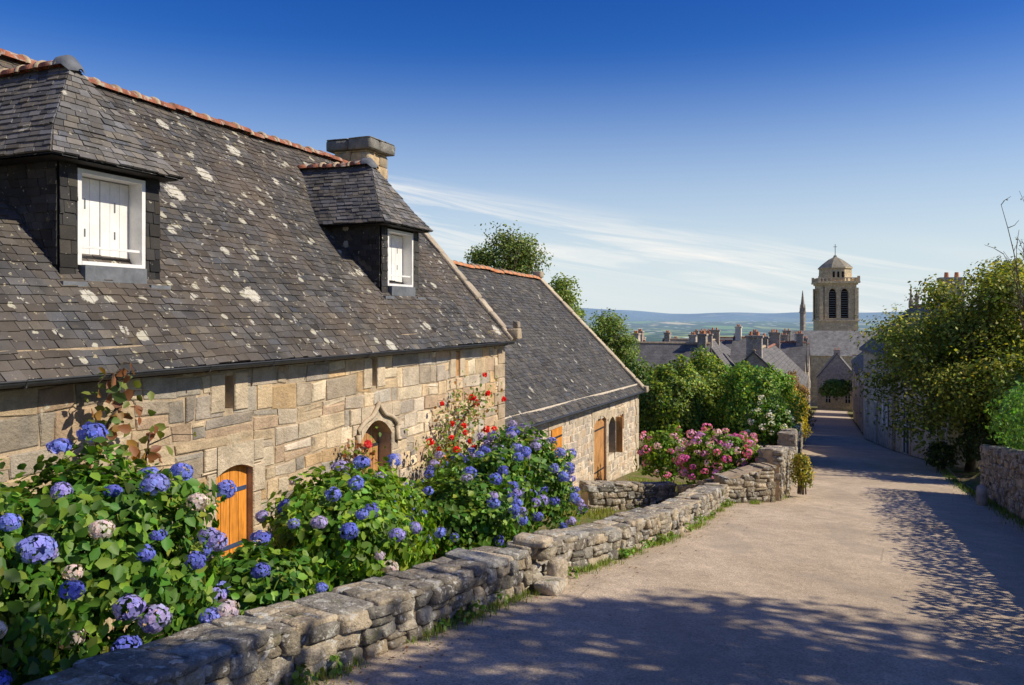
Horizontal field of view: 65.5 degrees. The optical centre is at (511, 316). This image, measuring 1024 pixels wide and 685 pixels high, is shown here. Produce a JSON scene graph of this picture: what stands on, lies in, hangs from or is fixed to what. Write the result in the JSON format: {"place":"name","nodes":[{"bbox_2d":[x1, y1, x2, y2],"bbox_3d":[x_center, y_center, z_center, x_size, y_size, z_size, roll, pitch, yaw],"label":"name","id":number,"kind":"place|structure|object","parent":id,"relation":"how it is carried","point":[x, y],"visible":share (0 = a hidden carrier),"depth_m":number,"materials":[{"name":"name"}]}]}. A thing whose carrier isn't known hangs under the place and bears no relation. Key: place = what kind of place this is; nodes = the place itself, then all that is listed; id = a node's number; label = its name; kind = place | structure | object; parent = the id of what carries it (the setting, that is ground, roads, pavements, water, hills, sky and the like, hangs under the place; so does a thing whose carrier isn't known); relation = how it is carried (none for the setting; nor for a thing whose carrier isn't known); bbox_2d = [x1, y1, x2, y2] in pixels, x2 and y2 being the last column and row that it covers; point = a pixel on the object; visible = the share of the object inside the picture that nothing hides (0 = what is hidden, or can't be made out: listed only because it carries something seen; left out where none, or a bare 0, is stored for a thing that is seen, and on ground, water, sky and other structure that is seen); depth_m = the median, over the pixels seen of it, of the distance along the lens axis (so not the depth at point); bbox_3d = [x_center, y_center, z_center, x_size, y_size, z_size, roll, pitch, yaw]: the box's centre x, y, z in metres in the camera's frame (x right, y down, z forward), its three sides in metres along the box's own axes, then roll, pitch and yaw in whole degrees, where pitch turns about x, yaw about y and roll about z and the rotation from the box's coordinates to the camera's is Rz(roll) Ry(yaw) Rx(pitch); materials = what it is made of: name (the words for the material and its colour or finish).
{"place":"outdoors","nodes":[
{"label":"outdoors","id":0,"kind":"place"},
{"bbox_2d":[52,55,84,73],"bbox_3d":[-4.603,-2.635,8.331,0.270,0.190,0.240,0,0,22],"label":"ridge cap","id":1,"kind":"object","parent":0,"point":[69,62],"depth_m":8.26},
{"bbox_2d":[53,477,690,672],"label":"yard grass","id":2,"kind":"structure","parent":0,"point":[596,511],"depth_m":16.58,"materials":[{"name":"green plant"}]},
{"bbox_2d":[23,308,980,674],"bbox_3d":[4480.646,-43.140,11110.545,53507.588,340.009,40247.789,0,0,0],"label":"ground terrain","id":3,"kind":"structure","parent":0,"point":[653,326],"depth_m":8603.44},
{"bbox_2d":[0,459,85,684],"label":"hydrangea bush","id":4,"kind":"object","parent":3,"relation":"on","point":[16,559],"visible":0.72,"depth_m":4.49,"materials":[{"name":"green plant"}]},
{"bbox_2d":[0,421,240,684],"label":"hydrangea bush","id":5,"kind":"object","parent":3,"relation":"on","point":[138,562],"visible":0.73,"depth_m":5.22,"materials":[{"name":"green plant"}]},
{"bbox_2d":[0,346,503,637],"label":"facade stones","id":6,"kind":"object","parent":3,"relation":"on","point":[34,404],"visible":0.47,"depth_m":9.54,"materials":[{"name":"stone"}]},
{"bbox_2d":[79,362,159,480],"bbox_3d":[-3.537,1.632,6.934,0.867,2.460,0.629,0,0,-24],"label":"climbing vine","id":7,"kind":"object","parent":6,"relation":"attached to","point":[117,415],"visible":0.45,"depth_m":6.97,"materials":[{"name":"green plant"}]},
{"bbox_2d":[114,417,195,498],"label":"climbing vine","id":8,"kind":"object","parent":6,"relation":"attached to","point":[150,435],"visible":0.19,"depth_m":7.42,"materials":[{"name":"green plant"}]},
{"bbox_2d":[217,465,245,556],"bbox_3d":[-3.175,2.205,8.914,0.038,1.090,0.552,0,0,22],"label":"door","id":9,"kind":"structure","parent":6,"relation":"attached to","point":[231,516],"depth_m":8.98,"materials":[{"name":"orange wood"}]},
{"bbox_2d":[0,330,499,637],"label":"facade mortar","id":10,"kind":"object","parent":6,"relation":"attached to","point":[227,412],"visible":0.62,"depth_m":9.23,"materials":[{"name":"concrete"}]},
{"bbox_2d":[225,351,458,540],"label":"facade reveals","id":11,"kind":"object","parent":6,"relation":"in","point":[383,439],"visible":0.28,"depth_m":9.18,"materials":[{"name":"stone"}]},
{"bbox_2d":[201,346,504,568],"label":"dressed stone surrounds","id":12,"kind":"object","parent":6,"relation":"attached to","point":[247,453],"visible":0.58,"depth_m":9.25,"materials":[{"name":"stone"}]},
{"bbox_2d":[354,401,401,450],"bbox_3d":[-1.936,1.573,11.606,0.089,0.672,1.218,0,0,22],"label":"ogee door moulding","id":13,"kind":"object","parent":6,"relation":"attached to","point":[380,407],"visible":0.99,"depth_m":11.58,"materials":[{"name":"stone"}]},
{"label":"front door backing","id":14,"kind":"object","parent":6,"relation":"attached to","visible":0},
{"bbox_2d":[361,423,377,472],"bbox_3d":[-2.198,2.635,11.712,0.038,2.230,0.812,0,0,22],"label":"front door","id":15,"kind":"structure","parent":14,"relation":"attached to","point":[372,430],"depth_m":11.94,"materials":[{"name":"brown wood"}]},
{"bbox_2d":[194,530,327,619],"bbox_3d":[-2.093,2.255,6.402,1.196,0.859,1.147,0,0,0],"label":"hydrangea bush","id":16,"kind":"object","parent":3,"relation":"on","point":[252,575],"visible":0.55,"depth_m":6.26,"materials":[{"name":"green plant"}]},
{"bbox_2d":[255,455,436,591],"bbox_3d":[-1.703,2.206,8.004,1.838,1.610,2.006,0,0,24],"label":"hydrangea bush","id":17,"kind":"object","parent":3,"relation":"on","point":[334,504],"visible":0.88,"depth_m":7.49,"materials":[{"name":"green plant"}]},
{"bbox_2d":[170,569,523,682],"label":"stone wall","id":18,"kind":"structure","parent":3,"relation":"on","point":[415,609],"depth_m":6.23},
{"bbox_2d":[6,546,528,684],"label":"cap stones","id":19,"kind":"object","parent":18,"relation":"on","point":[183,653],"visible":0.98,"depth_m":5.09,"materials":[{"name":"stone"}]},
{"bbox_2d":[156,555,532,684],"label":"wall stones","id":20,"kind":"object","parent":18,"relation":"on","point":[374,630],"depth_m":5.61,"materials":[{"name":"stone"}]},
{"bbox_2d":[330,427,385,473],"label":"foliage","id":21,"kind":"object","parent":3,"relation":"on","point":[345,452],"visible":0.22,"depth_m":10.69,"materials":[{"name":"green plant"}]},
{"bbox_2d":[323,453,446,586],"bbox_3d":[-1.610,2.438,9.139,1.708,1.601,1.735,0,0,0],"label":"hydrangea bush","id":22,"kind":"object","parent":3,"relation":"on","point":[416,513],"visible":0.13,"depth_m":9.19,"materials":[{"name":"green plant"}]},
{"bbox_2d":[405,421,478,483],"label":"red rose bush","id":23,"kind":"object","parent":3,"relation":"on","point":[429,441],"visible":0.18,"depth_m":12.39,"materials":[{"name":"green plant"}]},
{"bbox_2d":[423,370,508,482],"bbox_3d":[-0.929,2.410,13.401,1.438,2.951,2.349,0,0,14],"label":"red rose bush","id":24,"kind":"object","parent":3,"relation":"on","point":[461,423],"visible":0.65,"depth_m":13.47,"materials":[{"name":"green plant"}]},
{"bbox_2d":[403,466,536,562],"bbox_3d":[-0.627,2.716,10.616,1.908,1.402,2.018,0,0,-38],"label":"hydrangea bush","id":25,"kind":"object","parent":3,"relation":"on","point":[461,504],"visible":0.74,"depth_m":10.19,"materials":[{"name":"green plant"}]},
{"bbox_2d":[414,445,546,547],"bbox_3d":[-0.477,2.709,11.817,1.992,1.730,2.168,0,0,0],"label":"hydrangea bush","id":26,"kind":"object","parent":3,"relation":"on","point":[490,463],"visible":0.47,"depth_m":11.42,"materials":[{"name":"green plant"}]},
{"bbox_2d":[463,220,554,274],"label":"distant tree","id":27,"kind":"object","parent":3,"relation":"on","point":[512,255],"visible":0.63,"depth_m":43.29,"materials":[{"name":"green plant"}]},
{"bbox_2d":[462,420,587,530],"bbox_3d":[0.116,2.698,12.739,2.172,2.024,2.284,0,0,41],"label":"hydrangea bush","id":28,"kind":"object","parent":3,"relation":"on","point":[549,472],"visible":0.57,"depth_m":12.42,"materials":[{"name":"green plant"}]},
{"bbox_2d":[452,260,648,488],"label":"stone cottage","id":29,"kind":"structure","parent":3,"relation":"on","point":[571,381],"depth_m":23.21,"materials":[{"name":"stone"}]},
{"bbox_2d":[594,418,603,480],"bbox_3d":[2.462,3.990,22.998,0.037,2.220,1.252,0,0,22],"label":"plank door","id":30,"kind":"structure","parent":29,"relation":"in","point":[598,435],"depth_m":23.15,"materials":[{"name":"brown wood"}]},
{"bbox_2d":[548,272,588,322],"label":"distant tree","id":31,"kind":"object","parent":3,"relation":"on","point":[562,291],"visible":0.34,"depth_m":41.49,"materials":[{"name":"green plant"}]},
{"bbox_2d":[532,499,692,561],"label":"stone wall","id":32,"kind":"structure","parent":3,"relation":"on","point":[535,560],"depth_m":9.82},
{"bbox_2d":[534,486,729,575],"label":"wall stones","id":33,"kind":"object","parent":32,"relation":"on","point":[585,552],"depth_m":10.02,"materials":[{"name":"stone"}]},
{"bbox_2d":[506,483,727,547],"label":"cap stones","id":34,"kind":"object","parent":33,"relation":"on","point":[620,521],"visible":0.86,"depth_m":10.52,"materials":[{"name":"stone"}]},
{"bbox_2d":[585,308,645,362],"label":"distant tree","id":35,"kind":"object","parent":3,"relation":"on","point":[605,325],"visible":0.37,"depth_m":45.23,"materials":[{"name":"green plant"}]},
{"bbox_2d":[580,484,674,509],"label":"stone wall","id":36,"kind":"structure","parent":3,"relation":"on","point":[586,497],"depth_m":17.39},
{"bbox_2d":[579,483,676,510],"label":"wall stones","id":37,"kind":"object","parent":36,"relation":"on","point":[602,494],"depth_m":17.63,"materials":[{"name":"stone"}]},
{"bbox_2d":[579,480,676,487],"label":"cap stones","id":38,"kind":"object","parent":37,"relation":"on","point":[632,483],"visible":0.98,"depth_m":17.83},
{"bbox_2d":[622,353,660,429],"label":"rounded shrub","id":39,"kind":"object","parent":3,"relation":"on","point":[637,369],"visible":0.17,"depth_m":32.82,"materials":[{"name":"green plant"}]},
{"bbox_2d":[632,422,691,482],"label":"pink hydrangea bush","id":40,"kind":"object","parent":3,"relation":"on","point":[668,441],"visible":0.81,"depth_m":21.98,"materials":[{"name":"green plant"}]},
{"bbox_2d":[639,354,713,457],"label":"rounded shrub","id":41,"kind":"object","parent":3,"relation":"on","point":[665,381],"visible":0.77,"depth_m":29.59,"materials":[{"name":"green plant"}]},
{"bbox_2d":[666,344,745,437],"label":"rounded shrub","id":42,"kind":"object","parent":3,"relation":"on","point":[708,368],"visible":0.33,"depth_m":31.16,"materials":[{"name":"green plant"}]},
{"bbox_2d":[672,423,762,484],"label":"pink hydrangea bush","id":43,"kind":"object","parent":3,"relation":"on","point":[700,451],"visible":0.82,"depth_m":17.70,"materials":[{"name":"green plant"}]},
{"bbox_2d":[715,353,768,419],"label":"walls","id":44,"kind":"structure","parent":3,"relation":"on","point":[753,359],"depth_m":48.02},
{"bbox_2d":[741,347,806,389],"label":"slate roof","id":45,"kind":"structure","parent":44,"relation":"on","point":[769,357],"depth_m":51.78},
{"bbox_2d":[745,335,763,357],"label":"chimney stacks","id":46,"kind":"object","parent":45,"relation":"on","point":[755,342],"visible":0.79,"depth_m":48.18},
{"bbox_2d":[713,460,776,502],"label":"garden wall pier","id":47,"kind":"structure","parent":3,"relation":"on","point":[748,483],"depth_m":16.03,"materials":[{"name":"stone"}]},
{"bbox_2d":[706,360,807,452],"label":"rounded shrub","id":48,"kind":"object","parent":3,"relation":"on","point":[745,385],"visible":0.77,"depth_m":28.52,"materials":[{"name":"green plant"}]},
{"bbox_2d":[760,450,779,500],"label":"stone wall","id":49,"kind":"structure","parent":3,"relation":"on","point":[767,454],"depth_m":16.48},
{"bbox_2d":[757,448,789,500],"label":"wall stones","id":50,"kind":"object","parent":49,"relation":"attached to","point":[781,460],"depth_m":16.56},
{"bbox_2d":[789,452,816,494],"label":"ivy clump","id":51,"kind":"object","parent":49,"relation":"attached to","point":[801,460],"visible":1,"depth_m":17.16,"materials":[{"name":"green plant"}]},
{"bbox_2d":[740,395,802,445],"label":"white hydrangea bush","id":52,"kind":"object","parent":3,"relation":"on","point":[765,415],"visible":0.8,"depth_m":25.82,"materials":[{"name":"green plant"}]},
{"bbox_2d":[779,434,792,446],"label":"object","id":53,"kind":"object","parent":3,"relation":"on","point":[783,440],"visible":0.03,"depth_m":23.31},
{"bbox_2d":[777,424,804,466],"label":"wall stones","id":54,"kind":"object","parent":53,"relation":"on","point":[792,438],"depth_m":24.25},
{"bbox_2d":[776,381,812,439],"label":"yellow shrub","id":55,"kind":"object","parent":3,"relation":"on","point":[803,422],"visible":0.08,"depth_m":32.13,"materials":[{"name":"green plant"}]},
{"bbox_2d":[780,369,816,433],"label":"copper shrub","id":56,"kind":"object","parent":3,"relation":"on","point":[799,387],"visible":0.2,"depth_m":37.55,"materials":[{"name":"green plant"}]},
{"bbox_2d":[817,355,851,409],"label":"walls","id":57,"kind":"structure","parent":3,"relation":"on","point":[837,368],"depth_m":118.65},
{"bbox_2d":[818,378,852,400],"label":"roadside hedge","id":58,"kind":"object","parent":3,"relation":"on","point":[836,387],"visible":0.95,"depth_m":112.16,"materials":[{"name":"green plant"}]},
{"bbox_2d":[791,255,918,405],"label":"church with bell tower","id":59,"kind":"structure","parent":3,"relation":"on","point":[835,299],"depth_m":156.24,"materials":[{"name":"stone"}]},
{"bbox_2d":[864,309,953,449],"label":"walls","id":60,"kind":"structure","parent":3,"relation":"on","point":[885,440],"depth_m":38.69,"materials":[{"name":"stone"}]},
{"bbox_2d":[865,363,887,441],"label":"window joinery","id":61,"kind":"object","parent":60,"relation":"attached to","point":[885,415],"depth_m":39.77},
{"bbox_2d":[859,307,961,358],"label":"slate roof","id":62,"kind":"structure","parent":60,"relation":"on","point":[869,350],"depth_m":40.45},
{"bbox_2d":[844,256,1023,471],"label":"leafy tree","id":63,"kind":"object","parent":3,"relation":"on","point":[945,345],"visible":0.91,"depth_m":25.31,"materials":[{"name":"green plant"}]},
{"bbox_2d":[896,343,1015,467],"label":"walls","id":64,"kind":"structure","parent":3,"relation":"on","point":[915,453],"depth_m":30.85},
{"bbox_2d":[948,399,1022,465],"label":"dark roadside shrub","id":65,"kind":"object","parent":3,"relation":"on","point":[976,429],"visible":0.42,"depth_m":24.41,"materials":[{"name":"green plant"}]},
{"bbox_2d":[957,253,1023,392],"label":"leafy tree","id":66,"kind":"object","parent":3,"relation":"on","point":[996,267],"visible":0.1,"depth_m":26.84,"materials":[{"name":"green plant"}]},
{"bbox_2d":[979,346,1023,422],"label":"leafy tree","id":67,"kind":"object","parent":3,"relation":"on","point":[1016,378],"visible":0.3,"depth_m":22.29,"materials":[{"name":"green plant"}]},
{"bbox_2d":[983,381,1023,450],"bbox_3d":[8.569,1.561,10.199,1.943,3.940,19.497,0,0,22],"label":"rounded shrub","id":68,"kind":"object","parent":3,"relation":"on","point":[1017,424],"visible":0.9,"depth_m":17.66,"materials":[{"name":"green plant"}]},
{"bbox_2d":[986,191,1023,331],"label":"sparse sapling","id":69,"kind":"object","parent":3,"relation":"on","point":[1018,281],"visible":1,"depth_m":22.06,"materials":[{"name":"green plant"}]},
{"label":"walls","id":70,"kind":"object","parent":3,"relation":"on","visible":0},
{"bbox_2d":[768,346,808,384],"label":"slate roof","id":71,"kind":"structure","parent":70,"relation":"on","point":[783,358],"depth_m":66.39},
{"bbox_2d":[763,332,780,348],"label":"chimney stacks","id":72,"kind":"object","parent":71,"relation":"on","point":[773,337],"visible":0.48,"depth_m":70.58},
{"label":"walls","id":73,"kind":"object","parent":3,"relation":"on","visible":0},
{"bbox_2d":[608,344,711,375],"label":"slate roof","id":74,"kind":"structure","parent":73,"relation":"on","point":[661,353],"depth_m":58.99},
{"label":"walls","id":75,"kind":"object","parent":3,"relation":"on","visible":0},
{"bbox_2d":[730,338,768,363],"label":"slate roof","id":76,"kind":"structure","parent":75,"relation":"on","point":[738,351],"depth_m":84.66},
{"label":"walls","id":77,"kind":"object","parent":3,"relation":"on","visible":0},
{"bbox_2d":[768,343,806,372],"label":"slate roof","id":78,"kind":"structure","parent":77,"relation":"on","point":[795,354],"depth_m":74.87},
{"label":"walls","id":79,"kind":"object","parent":3,"relation":"on","visible":0},
{"bbox_2d":[711,341,734,368],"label":"slate roof","id":80,"kind":"structure","parent":79,"relation":"on","point":[719,351],"depth_m":77.07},
{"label":"gable and rear walls","id":81,"kind":"object","parent":3,"relation":"on","visible":0},
{"bbox_2d":[0,57,510,389],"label":"front slate roof","id":82,"kind":"structure","parent":81,"relation":"attached to","point":[258,263],"depth_m":10.27,"materials":[{"name":"stone"}]},
{"bbox_2d":[0,160,160,279],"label":"slate hung cheeks","id":83,"kind":"object","parent":82,"relation":"on","point":[32,194],"visible":0.73,"depth_m":7.67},
{"bbox_2d":[0,66,184,179],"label":"dormer slate roof","id":84,"kind":"structure","parent":82,"relation":"on","point":[67,113],"depth_m":8.02,"materials":[{"name":"stone"}]},
{"bbox_2d":[0,60,63,76],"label":"dormer ridge tiles","id":85,"kind":"object","parent":84,"relation":"on","point":[24,69],"visible":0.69,"depth_m":8.52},
{"bbox_2d":[0,154,177,183],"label":"dormer soffit","id":86,"kind":"structure","parent":84,"relation":"attached to","point":[27,160],"depth_m":7.70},
{"bbox_2d":[54,161,144,269],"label":"jamb posts","id":87,"kind":"object","parent":82,"relation":"attached to","point":[107,172],"visible":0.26,"depth_m":7.96,"materials":[{"name":"brown wood"}]},
{"bbox_2d":[60,265,170,288],"bbox_3d":[-4.070,-0.389,8.116,0.240,0.220,1.310,0,0,22],"label":"sill flashing","id":88,"kind":"object","parent":82,"relation":"on","point":[114,274],"visible":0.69,"depth_m":8.03,"materials":[{"name":"metal"}]},
{"bbox_2d":[76,168,144,268],"bbox_3d":[-4.165,-0.970,8.155,0.235,0.941,0.820,0,0,22],"label":"white window frame and shutters","id":89,"kind":"object","parent":88,"relation":"on","point":[100,221],"visible":0.79,"depth_m":8.28,"materials":[{"name":"paint"}]},
{"bbox_2d":[0,48,348,162],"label":"ridge tiles","id":90,"kind":"object","parent":82,"relation":"on","point":[9,55],"visible":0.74,"depth_m":12.35,"materials":[{"name":"ceramic"}]},
{"bbox_2d":[14,54,314,151],"bbox_3d":[-6.819,-3.166,7.955,0.288,0.177,15.715,0,0,22],"label":"ridge tiles mortar","id":91,"kind":"object","parent":90,"relation":"attached to","point":[27,58],"visible":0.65,"depth_m":12.31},
{"bbox_2d":[0,341,514,389],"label":"gutter","id":92,"kind":"object","parent":82,"relation":"attached to","point":[20,384],"visible":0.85,"depth_m":8.21,"materials":[{"name":"metal"}]},
{"bbox_2d":[302,164,432,231],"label":"dormer slate roof","id":93,"kind":"structure","parent":82,"relation":"on","point":[361,194],"depth_m":13.41,"materials":[{"name":"stone"}]},
{"bbox_2d":[297,160,366,168],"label":"dormer ridge tiles","id":94,"kind":"object","parent":93,"relation":"on","point":[312,166],"visible":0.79,"depth_m":13.97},
{"bbox_2d":[322,223,429,232],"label":"dormer soffit","id":95,"kind":"structure","parent":93,"relation":"attached to","point":[400,227],"depth_m":13.12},
{"bbox_2d":[330,225,419,293],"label":"slate hung cheeks","id":96,"kind":"object","parent":82,"relation":"on","point":[357,242],"visible":0.77,"depth_m":13.05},
{"bbox_2d":[383,286,425,299],"bbox_3d":[-1.893,-0.389,13.514,0.240,0.220,1.350,0,0,22],"label":"sill flashing","id":97,"kind":"object","parent":82,"relation":"on","point":[393,291],"visible":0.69,"depth_m":13.41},
{"bbox_2d":[387,229,412,286],"bbox_3d":[-1.988,-0.970,13.552,0.235,0.941,0.860,0,0,22],"label":"white window frame and shutters","id":98,"kind":"object","parent":97,"relation":"on","point":[402,242],"visible":0.65,"depth_m":13.83,"materials":[{"name":"paint"}]},
{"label":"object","id":99,"kind":"object","parent":82,"relation":"attached to","visible":0},
{"bbox_2d":[326,136,394,179],"bbox_3d":[-3.211,-3.036,16.911,1.121,1.289,1.023,0,0,22],"label":"chimney stack","id":100,"kind":"object","parent":99,"relation":"on","point":[378,151],"visible":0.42,"depth_m":16.56,"materials":[{"name":"stone"}]},
{"bbox_2d":[421,233,521,341],"bbox_3d":[-1.481,-1.354,16.687,3.540,3.760,0.283,0,0,22],"label":"gable coping","id":101,"kind":"object","parent":81,"relation":"on","point":[514,333],"visible":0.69,"depth_m":16.30,"materials":[{"name":"stone"}]},
{"bbox_2d":[0,0,1023,313],"label":"sky","id":102,"kind":"structure","parent":0,"point":[666,156],"materials":[{"name":"blue"}]},
{"bbox_2d":[310,409,1023,684],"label":"road","id":103,"kind":"structure","parent":0,"point":[866,562],"depth_m":7.67,"materials":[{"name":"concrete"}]},
{"bbox_2d":[279,499,763,684],"bbox_3d":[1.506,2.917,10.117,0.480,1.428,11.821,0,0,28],"label":"wall foot weeds","id":104,"kind":"object","parent":103,"relation":"on","point":[298,678],"depth_m":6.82,"materials":[{"name":"green plant"}]},
{"bbox_2d":[506,532,567,596],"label":"fallen stones","id":105,"kind":"object","parent":103,"relation":"on","point":[553,581],"visible":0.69,"depth_m":7.91,"materials":[{"name":"stone"}]},
{"bbox_2d":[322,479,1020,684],"bbox_3d":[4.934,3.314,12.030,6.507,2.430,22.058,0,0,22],"label":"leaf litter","id":106,"kind":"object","parent":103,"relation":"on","point":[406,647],"visible":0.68,"depth_m":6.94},
{"bbox_2d":[923,439,958,470],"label":"dark roadside shrub","id":107,"kind":"object","parent":103,"relation":"on","point":[943,457],"visible":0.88,"depth_m":25.59,"materials":[{"name":"green plant"}]},
{"bbox_2d":[925,462,1023,532],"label":"grass verge","id":108,"kind":"object","parent":103,"relation":"on","point":[968,489],"depth_m":17.56,"materials":[{"name":"green plant"}]},
{"bbox_2d":[976,485,987,505],"bbox_3d":[10.066,3.886,17.074,0.228,0.540,0.240,0,0,0],"label":"stone bollard","id":109,"kind":"object","parent":103,"relation":"on","point":[981,495],"visible":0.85,"depth_m":16.99,"materials":[{"name":"stone"}]},
{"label":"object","id":110,"kind":"object","parent":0,"visible":0},
{"bbox_2d":[979,446,1023,518],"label":"wall stones","id":111,"kind":"object","parent":110,"relation":"on","point":[1000,474],"depth_m":16.42,"materials":[{"name":"stone"}]},
{"bbox_2d":[980,444,1023,455],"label":"cap stones","id":112,"kind":"object","parent":110,"relation":"on","point":[1008,451],"visible":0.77,"depth_m":16.82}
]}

